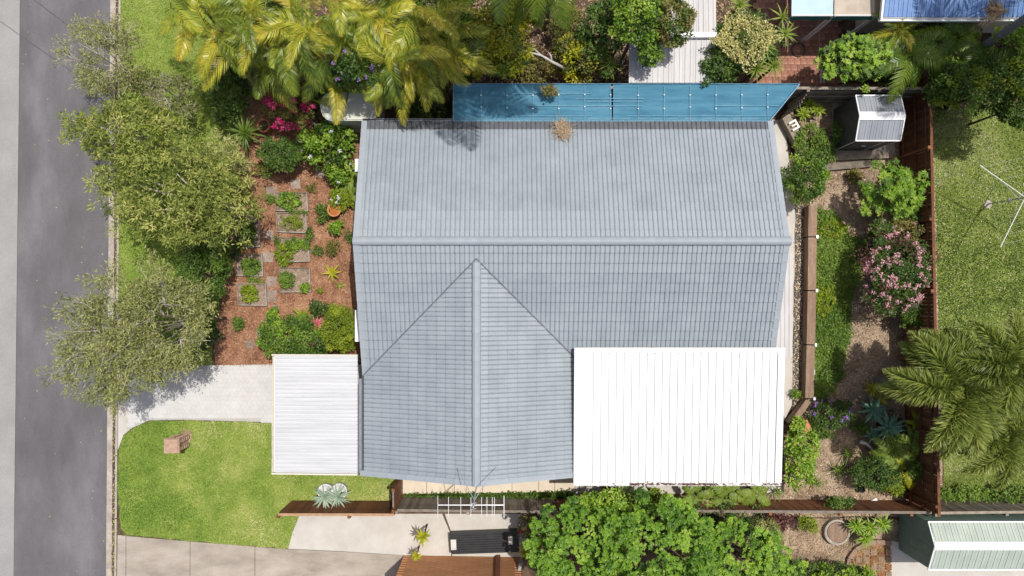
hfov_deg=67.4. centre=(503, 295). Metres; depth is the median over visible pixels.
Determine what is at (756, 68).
dracaena
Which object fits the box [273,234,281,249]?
vegetable plant
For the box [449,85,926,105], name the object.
paling fence
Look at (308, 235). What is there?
shrub
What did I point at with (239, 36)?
golden palm
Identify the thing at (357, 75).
shrub
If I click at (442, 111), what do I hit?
shrub
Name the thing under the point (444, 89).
golden palm
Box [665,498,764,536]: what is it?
shrub
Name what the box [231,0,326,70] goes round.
golden palm
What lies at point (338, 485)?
plant pot
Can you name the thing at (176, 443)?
letterbox
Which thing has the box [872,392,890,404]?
croton
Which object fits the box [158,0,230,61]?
golden palm
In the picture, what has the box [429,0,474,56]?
tree
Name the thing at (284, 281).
vegetable plant
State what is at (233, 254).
vegetable plant
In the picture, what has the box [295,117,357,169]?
shrub
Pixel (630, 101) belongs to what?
shade sail
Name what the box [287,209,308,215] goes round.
vegetable plant
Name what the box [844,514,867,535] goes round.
strap plant
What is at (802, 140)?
shrub
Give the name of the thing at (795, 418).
shrub
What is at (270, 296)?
stepping stone
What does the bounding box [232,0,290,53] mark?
shrub
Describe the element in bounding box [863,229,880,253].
shrub
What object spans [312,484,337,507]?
spiky plant
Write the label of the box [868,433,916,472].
cycad
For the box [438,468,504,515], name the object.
tv antenna
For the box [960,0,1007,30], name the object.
dead frond
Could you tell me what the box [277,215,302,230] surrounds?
vegetable plant
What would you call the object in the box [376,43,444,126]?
golden palm
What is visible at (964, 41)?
shrub
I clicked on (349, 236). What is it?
vegetable plant
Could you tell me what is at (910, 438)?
cycad
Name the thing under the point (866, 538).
strap plant
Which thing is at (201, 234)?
bottlebrush tree
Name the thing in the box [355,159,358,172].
window
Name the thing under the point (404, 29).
golden palm
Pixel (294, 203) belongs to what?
vegetable plant
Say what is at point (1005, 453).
foxtail palm
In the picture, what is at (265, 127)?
plant pot
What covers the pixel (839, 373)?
shrub
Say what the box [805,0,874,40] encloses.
shade sail
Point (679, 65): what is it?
neighbour carport
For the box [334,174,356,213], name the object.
fern
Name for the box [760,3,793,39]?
dracaena
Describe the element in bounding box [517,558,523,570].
dead branch
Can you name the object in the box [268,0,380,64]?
golden palm
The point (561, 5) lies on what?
palm
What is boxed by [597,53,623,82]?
dracaena
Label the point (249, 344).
stepping stone
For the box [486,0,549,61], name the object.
tall palm
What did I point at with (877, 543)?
brick pad
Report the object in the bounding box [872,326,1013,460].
foxtail palm
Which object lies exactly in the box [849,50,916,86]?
shrub
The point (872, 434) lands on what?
agave
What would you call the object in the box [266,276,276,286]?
stepping stone
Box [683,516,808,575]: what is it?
tree
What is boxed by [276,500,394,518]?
paling fence
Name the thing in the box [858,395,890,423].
agave
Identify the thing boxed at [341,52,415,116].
golden palm
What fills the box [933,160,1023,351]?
clover flowers
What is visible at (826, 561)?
sand litter
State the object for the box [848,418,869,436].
shrub
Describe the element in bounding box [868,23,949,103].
golden palm
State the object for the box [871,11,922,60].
golden palm
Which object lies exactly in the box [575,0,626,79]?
tree
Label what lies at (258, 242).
garden bed
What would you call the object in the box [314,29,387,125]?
golden palm
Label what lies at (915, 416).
cycad
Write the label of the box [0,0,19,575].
footpath
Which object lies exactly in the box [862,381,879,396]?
croton
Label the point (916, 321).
shrub
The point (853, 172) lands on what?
shrub
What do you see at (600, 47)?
dracaena
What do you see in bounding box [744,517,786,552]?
shrub
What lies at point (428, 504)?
paling fence
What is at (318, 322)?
bromeliad
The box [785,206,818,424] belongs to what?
retaining wall
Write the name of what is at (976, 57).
tree
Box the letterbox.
[164,434,189,452]
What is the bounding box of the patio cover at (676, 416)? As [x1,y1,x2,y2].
[573,347,784,485]
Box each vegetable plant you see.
[227,238,244,261]
[232,315,244,331]
[236,222,257,246]
[239,256,261,277]
[239,284,258,303]
[246,276,263,283]
[250,161,271,177]
[265,194,276,203]
[265,306,280,319]
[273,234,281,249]
[273,243,293,266]
[274,192,301,210]
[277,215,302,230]
[277,270,295,288]
[278,190,300,198]
[283,237,310,252]
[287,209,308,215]
[299,281,311,293]
[305,182,317,192]
[311,245,323,255]
[315,287,323,293]
[344,227,352,243]
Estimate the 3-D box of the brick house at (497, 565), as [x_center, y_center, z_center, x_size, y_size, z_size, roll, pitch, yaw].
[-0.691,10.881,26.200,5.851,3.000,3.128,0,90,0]
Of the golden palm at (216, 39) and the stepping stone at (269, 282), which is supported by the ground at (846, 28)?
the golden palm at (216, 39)
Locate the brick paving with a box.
[736,0,840,86]
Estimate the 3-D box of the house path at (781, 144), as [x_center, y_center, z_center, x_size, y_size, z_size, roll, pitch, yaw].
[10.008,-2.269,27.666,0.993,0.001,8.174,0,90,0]
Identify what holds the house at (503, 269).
on the ground at (846, 28)
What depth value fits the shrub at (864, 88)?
25.55 m
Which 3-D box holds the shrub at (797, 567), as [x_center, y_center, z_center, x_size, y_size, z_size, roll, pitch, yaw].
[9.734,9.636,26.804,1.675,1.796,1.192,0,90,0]
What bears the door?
in the garden shed at (871, 122)
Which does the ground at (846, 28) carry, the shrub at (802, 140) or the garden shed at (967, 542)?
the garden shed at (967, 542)
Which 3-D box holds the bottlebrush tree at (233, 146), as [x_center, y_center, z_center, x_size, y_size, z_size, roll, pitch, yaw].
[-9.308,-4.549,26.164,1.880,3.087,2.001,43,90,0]
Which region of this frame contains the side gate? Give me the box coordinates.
[392,479,401,512]
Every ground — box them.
[116,0,1023,575]
[214,87,366,364]
[574,83,942,516]
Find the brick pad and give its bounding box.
[844,539,891,575]
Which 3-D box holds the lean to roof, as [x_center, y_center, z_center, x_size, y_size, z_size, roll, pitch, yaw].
[8.998,0.329,26.694,1.399,2.012,3.418,0,90,0]
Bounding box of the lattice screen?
[780,94,806,118]
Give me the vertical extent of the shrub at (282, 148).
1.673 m
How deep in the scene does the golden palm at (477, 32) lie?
23.28 m
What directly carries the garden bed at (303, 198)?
on the garden ground at (227, 308)
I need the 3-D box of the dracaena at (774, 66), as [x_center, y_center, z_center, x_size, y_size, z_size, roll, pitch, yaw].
[9.013,-7.651,26.531,0.924,2.340,0.969,0,90,0]
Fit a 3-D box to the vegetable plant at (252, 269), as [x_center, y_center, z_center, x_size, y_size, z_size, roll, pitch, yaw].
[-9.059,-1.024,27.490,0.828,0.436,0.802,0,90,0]
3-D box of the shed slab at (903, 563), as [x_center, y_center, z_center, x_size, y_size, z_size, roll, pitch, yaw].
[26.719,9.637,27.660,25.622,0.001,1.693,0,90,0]
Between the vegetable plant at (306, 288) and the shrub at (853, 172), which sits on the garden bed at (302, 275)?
the vegetable plant at (306, 288)
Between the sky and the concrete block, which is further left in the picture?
the sky
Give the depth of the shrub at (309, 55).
25.02 m
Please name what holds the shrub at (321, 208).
on the garden ground at (227, 308)
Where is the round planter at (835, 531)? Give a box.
[822,518,849,544]
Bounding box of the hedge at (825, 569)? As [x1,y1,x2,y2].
[796,560,879,575]
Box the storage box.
[450,528,518,553]
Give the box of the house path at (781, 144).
[772,120,794,345]
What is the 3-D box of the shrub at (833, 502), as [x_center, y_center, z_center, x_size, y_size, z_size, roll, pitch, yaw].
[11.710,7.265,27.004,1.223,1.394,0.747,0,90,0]
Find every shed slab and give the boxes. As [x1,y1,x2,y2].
[833,103,894,152]
[890,540,1023,575]
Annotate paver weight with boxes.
[451,539,456,549]
[508,536,512,544]
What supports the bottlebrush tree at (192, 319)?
on the garden ground at (227, 308)
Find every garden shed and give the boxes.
[833,95,905,150]
[899,513,1023,569]
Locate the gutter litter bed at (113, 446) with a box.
[112,0,118,575]
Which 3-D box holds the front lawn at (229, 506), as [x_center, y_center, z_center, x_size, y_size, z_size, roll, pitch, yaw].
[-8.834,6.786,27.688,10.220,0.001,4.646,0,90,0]
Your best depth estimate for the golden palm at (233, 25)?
23.13 m
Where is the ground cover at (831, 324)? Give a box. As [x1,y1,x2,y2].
[814,206,866,398]
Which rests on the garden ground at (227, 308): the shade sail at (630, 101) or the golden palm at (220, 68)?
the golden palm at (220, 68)
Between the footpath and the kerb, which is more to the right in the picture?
the kerb
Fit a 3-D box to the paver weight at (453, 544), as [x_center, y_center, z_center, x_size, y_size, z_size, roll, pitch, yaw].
[-1.783,8.793,27.163,0.190,0.064,0.360,-3,90,0]
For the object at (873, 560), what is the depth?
27.60 m
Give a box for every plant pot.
[256,118,271,132]
[318,483,333,497]
[327,204,340,216]
[331,483,347,497]
[788,418,810,434]
[857,486,865,492]
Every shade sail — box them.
[453,83,799,120]
[777,0,832,40]
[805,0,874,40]
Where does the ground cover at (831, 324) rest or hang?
on the garden ground at (885, 325)
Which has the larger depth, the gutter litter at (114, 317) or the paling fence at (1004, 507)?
the gutter litter at (114, 317)
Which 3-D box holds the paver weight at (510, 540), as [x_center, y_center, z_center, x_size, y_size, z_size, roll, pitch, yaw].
[0.226,8.642,27.163,0.160,0.064,0.280,-3,90,0]
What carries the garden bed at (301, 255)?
on the garden ground at (227, 308)
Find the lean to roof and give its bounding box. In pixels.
[776,255,791,356]
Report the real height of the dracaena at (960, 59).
2.735 m
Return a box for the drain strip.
[792,205,804,409]
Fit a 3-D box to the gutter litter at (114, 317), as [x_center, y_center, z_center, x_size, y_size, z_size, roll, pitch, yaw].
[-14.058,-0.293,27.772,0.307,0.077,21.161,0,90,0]
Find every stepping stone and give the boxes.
[246,340,253,347]
[263,230,273,239]
[263,252,273,261]
[266,186,276,196]
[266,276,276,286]
[267,290,276,301]
[290,178,300,188]
[316,169,324,177]
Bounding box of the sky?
[14,46,19,516]
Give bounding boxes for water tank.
[320,92,384,132]
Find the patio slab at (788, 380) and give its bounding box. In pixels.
[575,347,792,493]
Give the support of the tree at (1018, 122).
on the side lawn at (950, 316)
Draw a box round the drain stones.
[792,204,803,410]
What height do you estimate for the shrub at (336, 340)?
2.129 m
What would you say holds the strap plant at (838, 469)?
on the garden ground at (885, 325)
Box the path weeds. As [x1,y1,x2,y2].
[402,490,576,500]
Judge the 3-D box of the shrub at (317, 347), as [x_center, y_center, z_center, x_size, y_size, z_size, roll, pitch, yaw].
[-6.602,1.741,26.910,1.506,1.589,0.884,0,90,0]
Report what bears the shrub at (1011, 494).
on the side lawn at (950, 316)
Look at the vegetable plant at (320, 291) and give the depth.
27.51 m
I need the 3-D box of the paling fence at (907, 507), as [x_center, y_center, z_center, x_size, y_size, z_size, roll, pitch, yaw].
[8.227,7.369,26.915,12.823,1.610,0.170,0,90,0]
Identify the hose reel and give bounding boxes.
[791,42,805,56]
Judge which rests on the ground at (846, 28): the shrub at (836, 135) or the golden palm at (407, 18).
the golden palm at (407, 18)
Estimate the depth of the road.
27.82 m
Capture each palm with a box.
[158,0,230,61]
[179,0,276,86]
[190,0,278,97]
[195,0,303,84]
[196,0,272,61]
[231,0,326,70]
[234,8,302,113]
[237,0,329,96]
[245,0,359,93]
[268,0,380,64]
[279,21,372,103]
[294,7,373,90]
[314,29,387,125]
[316,0,399,80]
[332,0,416,69]
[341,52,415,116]
[344,19,444,108]
[345,0,411,52]
[349,21,450,108]
[374,0,445,67]
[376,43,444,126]
[381,0,460,83]
[409,4,496,98]
[413,0,489,48]
[413,33,469,111]
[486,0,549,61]
[513,0,576,33]
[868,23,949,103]
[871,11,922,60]
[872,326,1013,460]
[936,0,1023,75]
[939,392,1023,490]
[950,308,1023,420]
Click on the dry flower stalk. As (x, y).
(560, 130)
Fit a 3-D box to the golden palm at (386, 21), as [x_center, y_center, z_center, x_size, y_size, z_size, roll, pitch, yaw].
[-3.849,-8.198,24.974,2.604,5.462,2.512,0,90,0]
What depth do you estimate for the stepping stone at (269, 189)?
27.66 m
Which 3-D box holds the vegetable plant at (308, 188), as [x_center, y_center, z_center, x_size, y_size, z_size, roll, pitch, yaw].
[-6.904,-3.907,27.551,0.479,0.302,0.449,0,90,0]
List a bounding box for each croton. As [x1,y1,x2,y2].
[411,545,422,560]
[414,523,430,546]
[517,542,528,558]
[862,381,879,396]
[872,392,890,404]
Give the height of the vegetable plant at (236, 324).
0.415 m
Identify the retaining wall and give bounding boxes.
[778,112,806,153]
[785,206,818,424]
[824,151,892,170]
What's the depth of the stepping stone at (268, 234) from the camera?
27.67 m
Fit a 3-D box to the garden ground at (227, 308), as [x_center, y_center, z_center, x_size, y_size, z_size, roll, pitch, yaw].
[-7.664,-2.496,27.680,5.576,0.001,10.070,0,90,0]
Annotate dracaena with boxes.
[592,43,613,70]
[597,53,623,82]
[718,0,751,29]
[737,34,777,72]
[740,55,767,82]
[753,54,785,82]
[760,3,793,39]
[775,21,796,48]
[872,36,885,52]
[932,50,968,74]
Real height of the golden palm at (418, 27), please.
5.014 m
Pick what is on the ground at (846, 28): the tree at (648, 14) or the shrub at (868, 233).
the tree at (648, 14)
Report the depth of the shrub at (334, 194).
27.18 m
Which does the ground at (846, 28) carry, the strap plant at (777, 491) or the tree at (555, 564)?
the tree at (555, 564)
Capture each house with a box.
[352,119,791,486]
[396,555,530,575]
[855,0,1023,32]
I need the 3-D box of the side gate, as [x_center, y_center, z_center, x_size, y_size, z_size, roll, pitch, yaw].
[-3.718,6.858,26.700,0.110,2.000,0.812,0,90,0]
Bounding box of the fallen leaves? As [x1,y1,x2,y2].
[216,88,360,363]
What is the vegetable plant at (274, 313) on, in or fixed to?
on the garden ground at (227, 308)
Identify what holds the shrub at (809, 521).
on the neighbour yard at (893, 535)
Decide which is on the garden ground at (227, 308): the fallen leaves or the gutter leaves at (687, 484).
the fallen leaves
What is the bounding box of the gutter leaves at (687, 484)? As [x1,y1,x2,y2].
[613,482,778,487]
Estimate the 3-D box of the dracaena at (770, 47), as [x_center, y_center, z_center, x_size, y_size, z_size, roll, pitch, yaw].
[8.400,-7.999,26.089,1.009,3.222,0.995,0,90,0]
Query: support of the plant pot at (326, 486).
on the front lawn at (229, 506)
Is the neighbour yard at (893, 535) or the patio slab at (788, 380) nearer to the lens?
the patio slab at (788, 380)
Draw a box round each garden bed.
[233,219,260,247]
[235,254,263,276]
[237,283,267,305]
[275,192,308,210]
[276,212,307,232]
[277,237,310,262]
[279,267,311,292]
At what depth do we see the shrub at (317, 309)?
27.04 m
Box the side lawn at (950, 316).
[933,108,1023,499]
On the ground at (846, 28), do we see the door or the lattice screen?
the lattice screen
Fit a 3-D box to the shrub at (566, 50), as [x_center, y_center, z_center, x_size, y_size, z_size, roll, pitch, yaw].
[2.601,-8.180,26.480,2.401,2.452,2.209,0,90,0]
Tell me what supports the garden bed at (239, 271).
on the garden ground at (227, 308)
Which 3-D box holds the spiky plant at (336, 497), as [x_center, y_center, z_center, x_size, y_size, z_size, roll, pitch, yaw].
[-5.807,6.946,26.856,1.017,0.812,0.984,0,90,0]
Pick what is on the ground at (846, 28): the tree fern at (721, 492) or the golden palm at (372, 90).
the golden palm at (372, 90)
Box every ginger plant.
[794,105,811,121]
[801,98,816,110]
[810,101,825,117]
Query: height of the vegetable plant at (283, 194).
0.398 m
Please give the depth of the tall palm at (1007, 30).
24.25 m
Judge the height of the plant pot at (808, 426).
0.400 m
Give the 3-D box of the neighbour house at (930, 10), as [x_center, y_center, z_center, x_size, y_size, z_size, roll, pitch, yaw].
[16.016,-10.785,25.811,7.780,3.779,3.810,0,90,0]
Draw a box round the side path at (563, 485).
[403,478,574,493]
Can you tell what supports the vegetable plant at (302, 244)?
on the garden bed at (301, 255)
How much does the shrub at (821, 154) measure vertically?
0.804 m
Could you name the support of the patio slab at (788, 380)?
on the ground at (846, 28)
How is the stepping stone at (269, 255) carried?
on the garden ground at (227, 308)
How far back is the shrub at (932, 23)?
26.02 m
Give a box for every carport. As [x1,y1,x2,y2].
[271,354,357,475]
[618,0,716,82]
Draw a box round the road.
[0,0,109,575]
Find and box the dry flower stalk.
[549,115,579,143]
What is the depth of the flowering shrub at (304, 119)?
25.83 m
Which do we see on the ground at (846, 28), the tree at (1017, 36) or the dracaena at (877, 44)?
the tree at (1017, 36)
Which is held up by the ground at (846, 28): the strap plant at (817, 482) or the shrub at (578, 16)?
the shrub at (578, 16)
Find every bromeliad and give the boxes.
[292,305,312,317]
[310,316,325,331]
[321,265,338,280]
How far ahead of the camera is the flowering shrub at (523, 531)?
26.81 m
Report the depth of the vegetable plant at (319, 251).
27.51 m
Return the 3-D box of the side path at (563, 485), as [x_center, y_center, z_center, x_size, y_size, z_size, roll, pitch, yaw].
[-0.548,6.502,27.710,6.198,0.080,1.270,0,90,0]
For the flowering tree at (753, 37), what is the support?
on the ground at (846, 28)
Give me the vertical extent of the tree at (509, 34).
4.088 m
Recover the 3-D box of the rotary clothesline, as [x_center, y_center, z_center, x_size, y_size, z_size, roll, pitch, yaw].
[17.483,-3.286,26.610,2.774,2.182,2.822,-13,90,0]
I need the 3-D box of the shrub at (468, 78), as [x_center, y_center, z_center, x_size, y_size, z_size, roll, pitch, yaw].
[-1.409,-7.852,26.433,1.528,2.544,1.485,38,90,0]
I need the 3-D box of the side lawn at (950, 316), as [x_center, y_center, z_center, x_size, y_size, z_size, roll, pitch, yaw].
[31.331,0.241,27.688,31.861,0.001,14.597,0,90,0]
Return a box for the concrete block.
[788,119,799,131]
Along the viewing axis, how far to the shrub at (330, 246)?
27.36 m
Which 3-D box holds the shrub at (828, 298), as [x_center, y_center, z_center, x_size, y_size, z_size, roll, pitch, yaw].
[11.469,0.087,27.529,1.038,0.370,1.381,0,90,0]
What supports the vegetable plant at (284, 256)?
on the garden bed at (301, 255)
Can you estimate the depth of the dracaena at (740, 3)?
25.22 m
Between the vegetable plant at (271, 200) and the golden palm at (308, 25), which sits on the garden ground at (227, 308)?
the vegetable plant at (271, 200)
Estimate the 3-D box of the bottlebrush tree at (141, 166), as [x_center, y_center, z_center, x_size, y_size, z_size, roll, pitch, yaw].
[-10.449,-3.309,25.316,5.502,4.816,3.798,0,90,0]
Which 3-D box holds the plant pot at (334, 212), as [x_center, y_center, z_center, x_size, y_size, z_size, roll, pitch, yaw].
[-6.040,-3.058,27.475,0.490,0.450,0.490,0,90,0]
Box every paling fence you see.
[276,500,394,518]
[395,496,557,515]
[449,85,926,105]
[554,498,931,515]
[897,74,940,516]
[931,499,1023,516]
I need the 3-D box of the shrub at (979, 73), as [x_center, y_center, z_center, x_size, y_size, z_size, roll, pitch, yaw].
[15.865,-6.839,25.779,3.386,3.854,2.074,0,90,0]
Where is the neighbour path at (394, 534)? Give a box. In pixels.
[288,514,526,556]
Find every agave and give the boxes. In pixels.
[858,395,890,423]
[863,425,880,444]
[872,410,906,442]
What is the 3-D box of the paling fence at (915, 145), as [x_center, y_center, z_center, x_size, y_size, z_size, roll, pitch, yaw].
[14.329,-0.024,26.665,0.170,2.110,14.788,-1,90,0]
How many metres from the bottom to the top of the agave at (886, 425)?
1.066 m
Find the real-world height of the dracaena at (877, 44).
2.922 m
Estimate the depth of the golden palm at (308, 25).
22.05 m
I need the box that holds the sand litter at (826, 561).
[789,525,853,575]
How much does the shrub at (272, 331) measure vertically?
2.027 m
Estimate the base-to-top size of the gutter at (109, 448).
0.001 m
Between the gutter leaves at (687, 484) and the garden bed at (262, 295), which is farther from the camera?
the garden bed at (262, 295)
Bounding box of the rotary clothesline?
[980,157,1023,246]
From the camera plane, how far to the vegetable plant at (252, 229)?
27.41 m
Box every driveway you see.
[117,535,402,575]
[118,364,361,472]
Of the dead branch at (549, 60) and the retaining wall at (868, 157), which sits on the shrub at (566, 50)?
the dead branch at (549, 60)
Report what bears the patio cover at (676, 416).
on the patio slab at (788, 380)
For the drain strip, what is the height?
0.001 m
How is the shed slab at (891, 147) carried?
on the garden ground at (885, 325)
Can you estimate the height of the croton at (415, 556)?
1.213 m
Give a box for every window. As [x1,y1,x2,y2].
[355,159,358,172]
[355,310,359,341]
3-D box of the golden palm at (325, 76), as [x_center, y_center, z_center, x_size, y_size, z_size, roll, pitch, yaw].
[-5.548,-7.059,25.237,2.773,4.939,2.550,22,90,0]
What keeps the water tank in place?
on the garden ground at (227, 308)
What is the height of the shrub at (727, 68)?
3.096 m
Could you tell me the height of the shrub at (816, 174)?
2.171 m
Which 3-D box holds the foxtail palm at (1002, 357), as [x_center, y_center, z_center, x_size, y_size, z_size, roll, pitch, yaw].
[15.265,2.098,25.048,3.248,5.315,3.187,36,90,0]
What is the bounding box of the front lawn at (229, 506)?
[117,420,396,548]
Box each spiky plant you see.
[223,110,268,156]
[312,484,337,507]
[325,482,350,508]
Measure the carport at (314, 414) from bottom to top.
2.405 m
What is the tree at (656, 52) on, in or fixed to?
on the ground at (846, 28)
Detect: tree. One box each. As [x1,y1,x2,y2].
[33,289,185,418]
[50,8,165,103]
[55,91,206,166]
[75,245,226,398]
[82,131,260,248]
[133,68,203,122]
[164,159,270,258]
[196,127,253,180]
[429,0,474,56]
[455,1,535,79]
[509,0,545,40]
[522,495,628,575]
[568,486,658,518]
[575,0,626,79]
[585,486,721,575]
[606,0,666,64]
[612,35,665,76]
[645,486,667,517]
[653,0,697,50]
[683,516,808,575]
[709,5,783,72]
[930,34,1020,116]
[985,21,1023,79]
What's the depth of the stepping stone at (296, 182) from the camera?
27.66 m
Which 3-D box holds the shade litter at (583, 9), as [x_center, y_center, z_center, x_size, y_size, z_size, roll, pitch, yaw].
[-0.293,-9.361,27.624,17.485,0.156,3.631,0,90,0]
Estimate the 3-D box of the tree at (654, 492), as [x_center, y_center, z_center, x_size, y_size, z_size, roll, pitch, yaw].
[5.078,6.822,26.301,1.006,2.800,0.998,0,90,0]
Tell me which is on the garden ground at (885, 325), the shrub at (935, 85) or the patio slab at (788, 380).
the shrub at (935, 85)
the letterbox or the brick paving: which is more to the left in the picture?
the letterbox
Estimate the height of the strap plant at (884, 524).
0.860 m
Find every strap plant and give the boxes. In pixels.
[766,483,788,501]
[809,474,825,491]
[829,460,851,477]
[838,442,859,463]
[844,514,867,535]
[853,528,875,548]
[861,517,879,537]
[872,514,893,533]
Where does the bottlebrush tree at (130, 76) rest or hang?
on the verge lawn at (201, 115)
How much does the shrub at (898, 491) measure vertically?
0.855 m
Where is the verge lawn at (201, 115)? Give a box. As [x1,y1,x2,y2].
[118,0,242,366]
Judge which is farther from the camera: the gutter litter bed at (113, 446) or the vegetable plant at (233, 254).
the gutter litter bed at (113, 446)
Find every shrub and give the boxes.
[171,241,233,305]
[173,304,222,360]
[200,68,252,126]
[204,36,263,82]
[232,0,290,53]
[255,135,305,178]
[255,312,323,358]
[260,87,315,131]
[277,13,340,74]
[287,87,328,119]
[292,335,330,353]
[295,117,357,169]
[304,225,314,242]
[308,298,331,316]
[313,202,331,223]
[318,303,357,353]
[322,25,383,90]
[322,151,354,187]
[325,220,344,234]
[325,238,341,256]
[327,187,353,212]
[401,94,448,118]
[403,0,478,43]
[443,52,484,82]
[500,45,561,82]
[516,513,533,537]
[540,83,559,98]
[542,4,590,35]
[547,25,614,82]
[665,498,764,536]
[698,43,742,86]
[715,7,792,77]
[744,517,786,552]
[764,513,796,530]
[774,557,808,575]
[780,149,832,204]
[782,415,821,492]
[790,389,802,398]
[790,414,806,435]
[792,122,828,155]
[798,515,819,533]
[806,394,859,429]
[810,417,841,439]
[811,138,838,163]
[813,31,893,82]
[816,282,837,316]
[816,360,845,385]
[817,217,849,241]
[823,495,857,514]
[829,120,842,145]
[845,167,864,183]
[845,449,902,492]
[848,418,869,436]
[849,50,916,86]
[851,216,944,318]
[857,157,934,219]
[859,84,870,94]
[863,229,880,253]
[874,217,925,247]
[886,481,906,497]
[896,17,960,56]
[898,301,923,329]
[904,209,923,239]
[904,455,923,484]
[910,17,986,68]
[919,56,971,107]
[932,55,1023,117]
[940,483,997,503]
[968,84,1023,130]
[990,483,1023,503]
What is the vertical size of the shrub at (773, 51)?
2.592 m
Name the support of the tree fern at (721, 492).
on the patio slab at (788, 380)
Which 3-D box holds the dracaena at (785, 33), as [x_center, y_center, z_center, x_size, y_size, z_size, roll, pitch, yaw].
[9.300,-8.599,26.345,0.939,2.710,0.888,0,90,0]
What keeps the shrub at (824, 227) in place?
on the garden ground at (885, 325)
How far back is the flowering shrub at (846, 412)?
27.03 m
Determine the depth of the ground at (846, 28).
27.70 m
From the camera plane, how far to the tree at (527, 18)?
24.87 m
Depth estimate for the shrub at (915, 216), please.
26.32 m
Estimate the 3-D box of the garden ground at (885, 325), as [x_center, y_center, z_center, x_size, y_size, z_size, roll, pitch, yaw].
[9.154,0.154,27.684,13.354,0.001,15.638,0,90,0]
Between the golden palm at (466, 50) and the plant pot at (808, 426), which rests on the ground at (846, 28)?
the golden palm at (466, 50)
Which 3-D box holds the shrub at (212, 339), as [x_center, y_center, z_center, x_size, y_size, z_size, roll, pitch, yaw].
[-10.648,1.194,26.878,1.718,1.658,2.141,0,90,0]
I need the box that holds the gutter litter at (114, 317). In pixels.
[111,1,117,574]
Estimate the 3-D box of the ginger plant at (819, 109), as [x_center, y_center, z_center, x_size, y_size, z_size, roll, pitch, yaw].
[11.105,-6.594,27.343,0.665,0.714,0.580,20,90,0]
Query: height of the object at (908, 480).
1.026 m
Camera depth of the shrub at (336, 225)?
27.24 m
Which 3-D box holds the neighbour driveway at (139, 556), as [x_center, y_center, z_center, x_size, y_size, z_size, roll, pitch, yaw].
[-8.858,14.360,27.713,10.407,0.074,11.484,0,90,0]
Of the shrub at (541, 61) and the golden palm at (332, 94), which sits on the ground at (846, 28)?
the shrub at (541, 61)
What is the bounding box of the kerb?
[114,0,120,575]
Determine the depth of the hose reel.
27.61 m
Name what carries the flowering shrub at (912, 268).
on the garden ground at (885, 325)
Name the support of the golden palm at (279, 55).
on the garden ground at (227, 308)
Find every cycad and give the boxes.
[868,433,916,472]
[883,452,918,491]
[896,424,919,457]
[897,408,925,431]
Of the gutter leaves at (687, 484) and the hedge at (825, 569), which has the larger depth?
the hedge at (825, 569)
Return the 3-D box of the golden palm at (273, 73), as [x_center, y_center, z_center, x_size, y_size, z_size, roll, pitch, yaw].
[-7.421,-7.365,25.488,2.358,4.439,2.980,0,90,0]
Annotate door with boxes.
[838,141,883,150]
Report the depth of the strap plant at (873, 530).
27.01 m
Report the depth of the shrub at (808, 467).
26.28 m
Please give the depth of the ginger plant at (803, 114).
27.09 m
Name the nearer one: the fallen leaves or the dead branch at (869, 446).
the dead branch at (869, 446)
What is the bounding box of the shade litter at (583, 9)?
[253,0,735,84]
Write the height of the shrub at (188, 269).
2.139 m
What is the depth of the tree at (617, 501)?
25.01 m
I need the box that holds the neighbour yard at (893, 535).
[782,518,898,575]
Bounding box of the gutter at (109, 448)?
[106,0,115,575]
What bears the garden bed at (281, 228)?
on the garden ground at (227, 308)
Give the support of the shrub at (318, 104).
on the garden ground at (227, 308)
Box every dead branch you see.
[514,48,564,67]
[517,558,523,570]
[859,440,874,450]
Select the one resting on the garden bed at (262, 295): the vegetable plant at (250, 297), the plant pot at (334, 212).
the vegetable plant at (250, 297)
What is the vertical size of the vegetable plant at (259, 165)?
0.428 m
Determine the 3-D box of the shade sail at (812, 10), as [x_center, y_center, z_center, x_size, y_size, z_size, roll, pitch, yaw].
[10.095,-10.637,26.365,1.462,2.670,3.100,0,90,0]
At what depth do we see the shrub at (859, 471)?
26.64 m
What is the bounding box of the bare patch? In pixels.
[180,430,191,441]
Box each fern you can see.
[330,161,357,193]
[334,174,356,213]
[681,486,714,506]
[704,486,746,520]
[736,486,770,505]
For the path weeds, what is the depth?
27.55 m
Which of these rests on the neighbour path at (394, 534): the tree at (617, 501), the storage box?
the storage box
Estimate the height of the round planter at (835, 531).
0.240 m
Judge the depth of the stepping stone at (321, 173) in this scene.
27.67 m
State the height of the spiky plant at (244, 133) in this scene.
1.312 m
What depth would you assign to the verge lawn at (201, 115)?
27.69 m
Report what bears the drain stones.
on the drain strip
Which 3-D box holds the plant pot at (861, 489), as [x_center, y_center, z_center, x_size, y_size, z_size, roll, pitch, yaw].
[12.811,6.925,27.580,0.240,0.240,0.234,0,90,0]

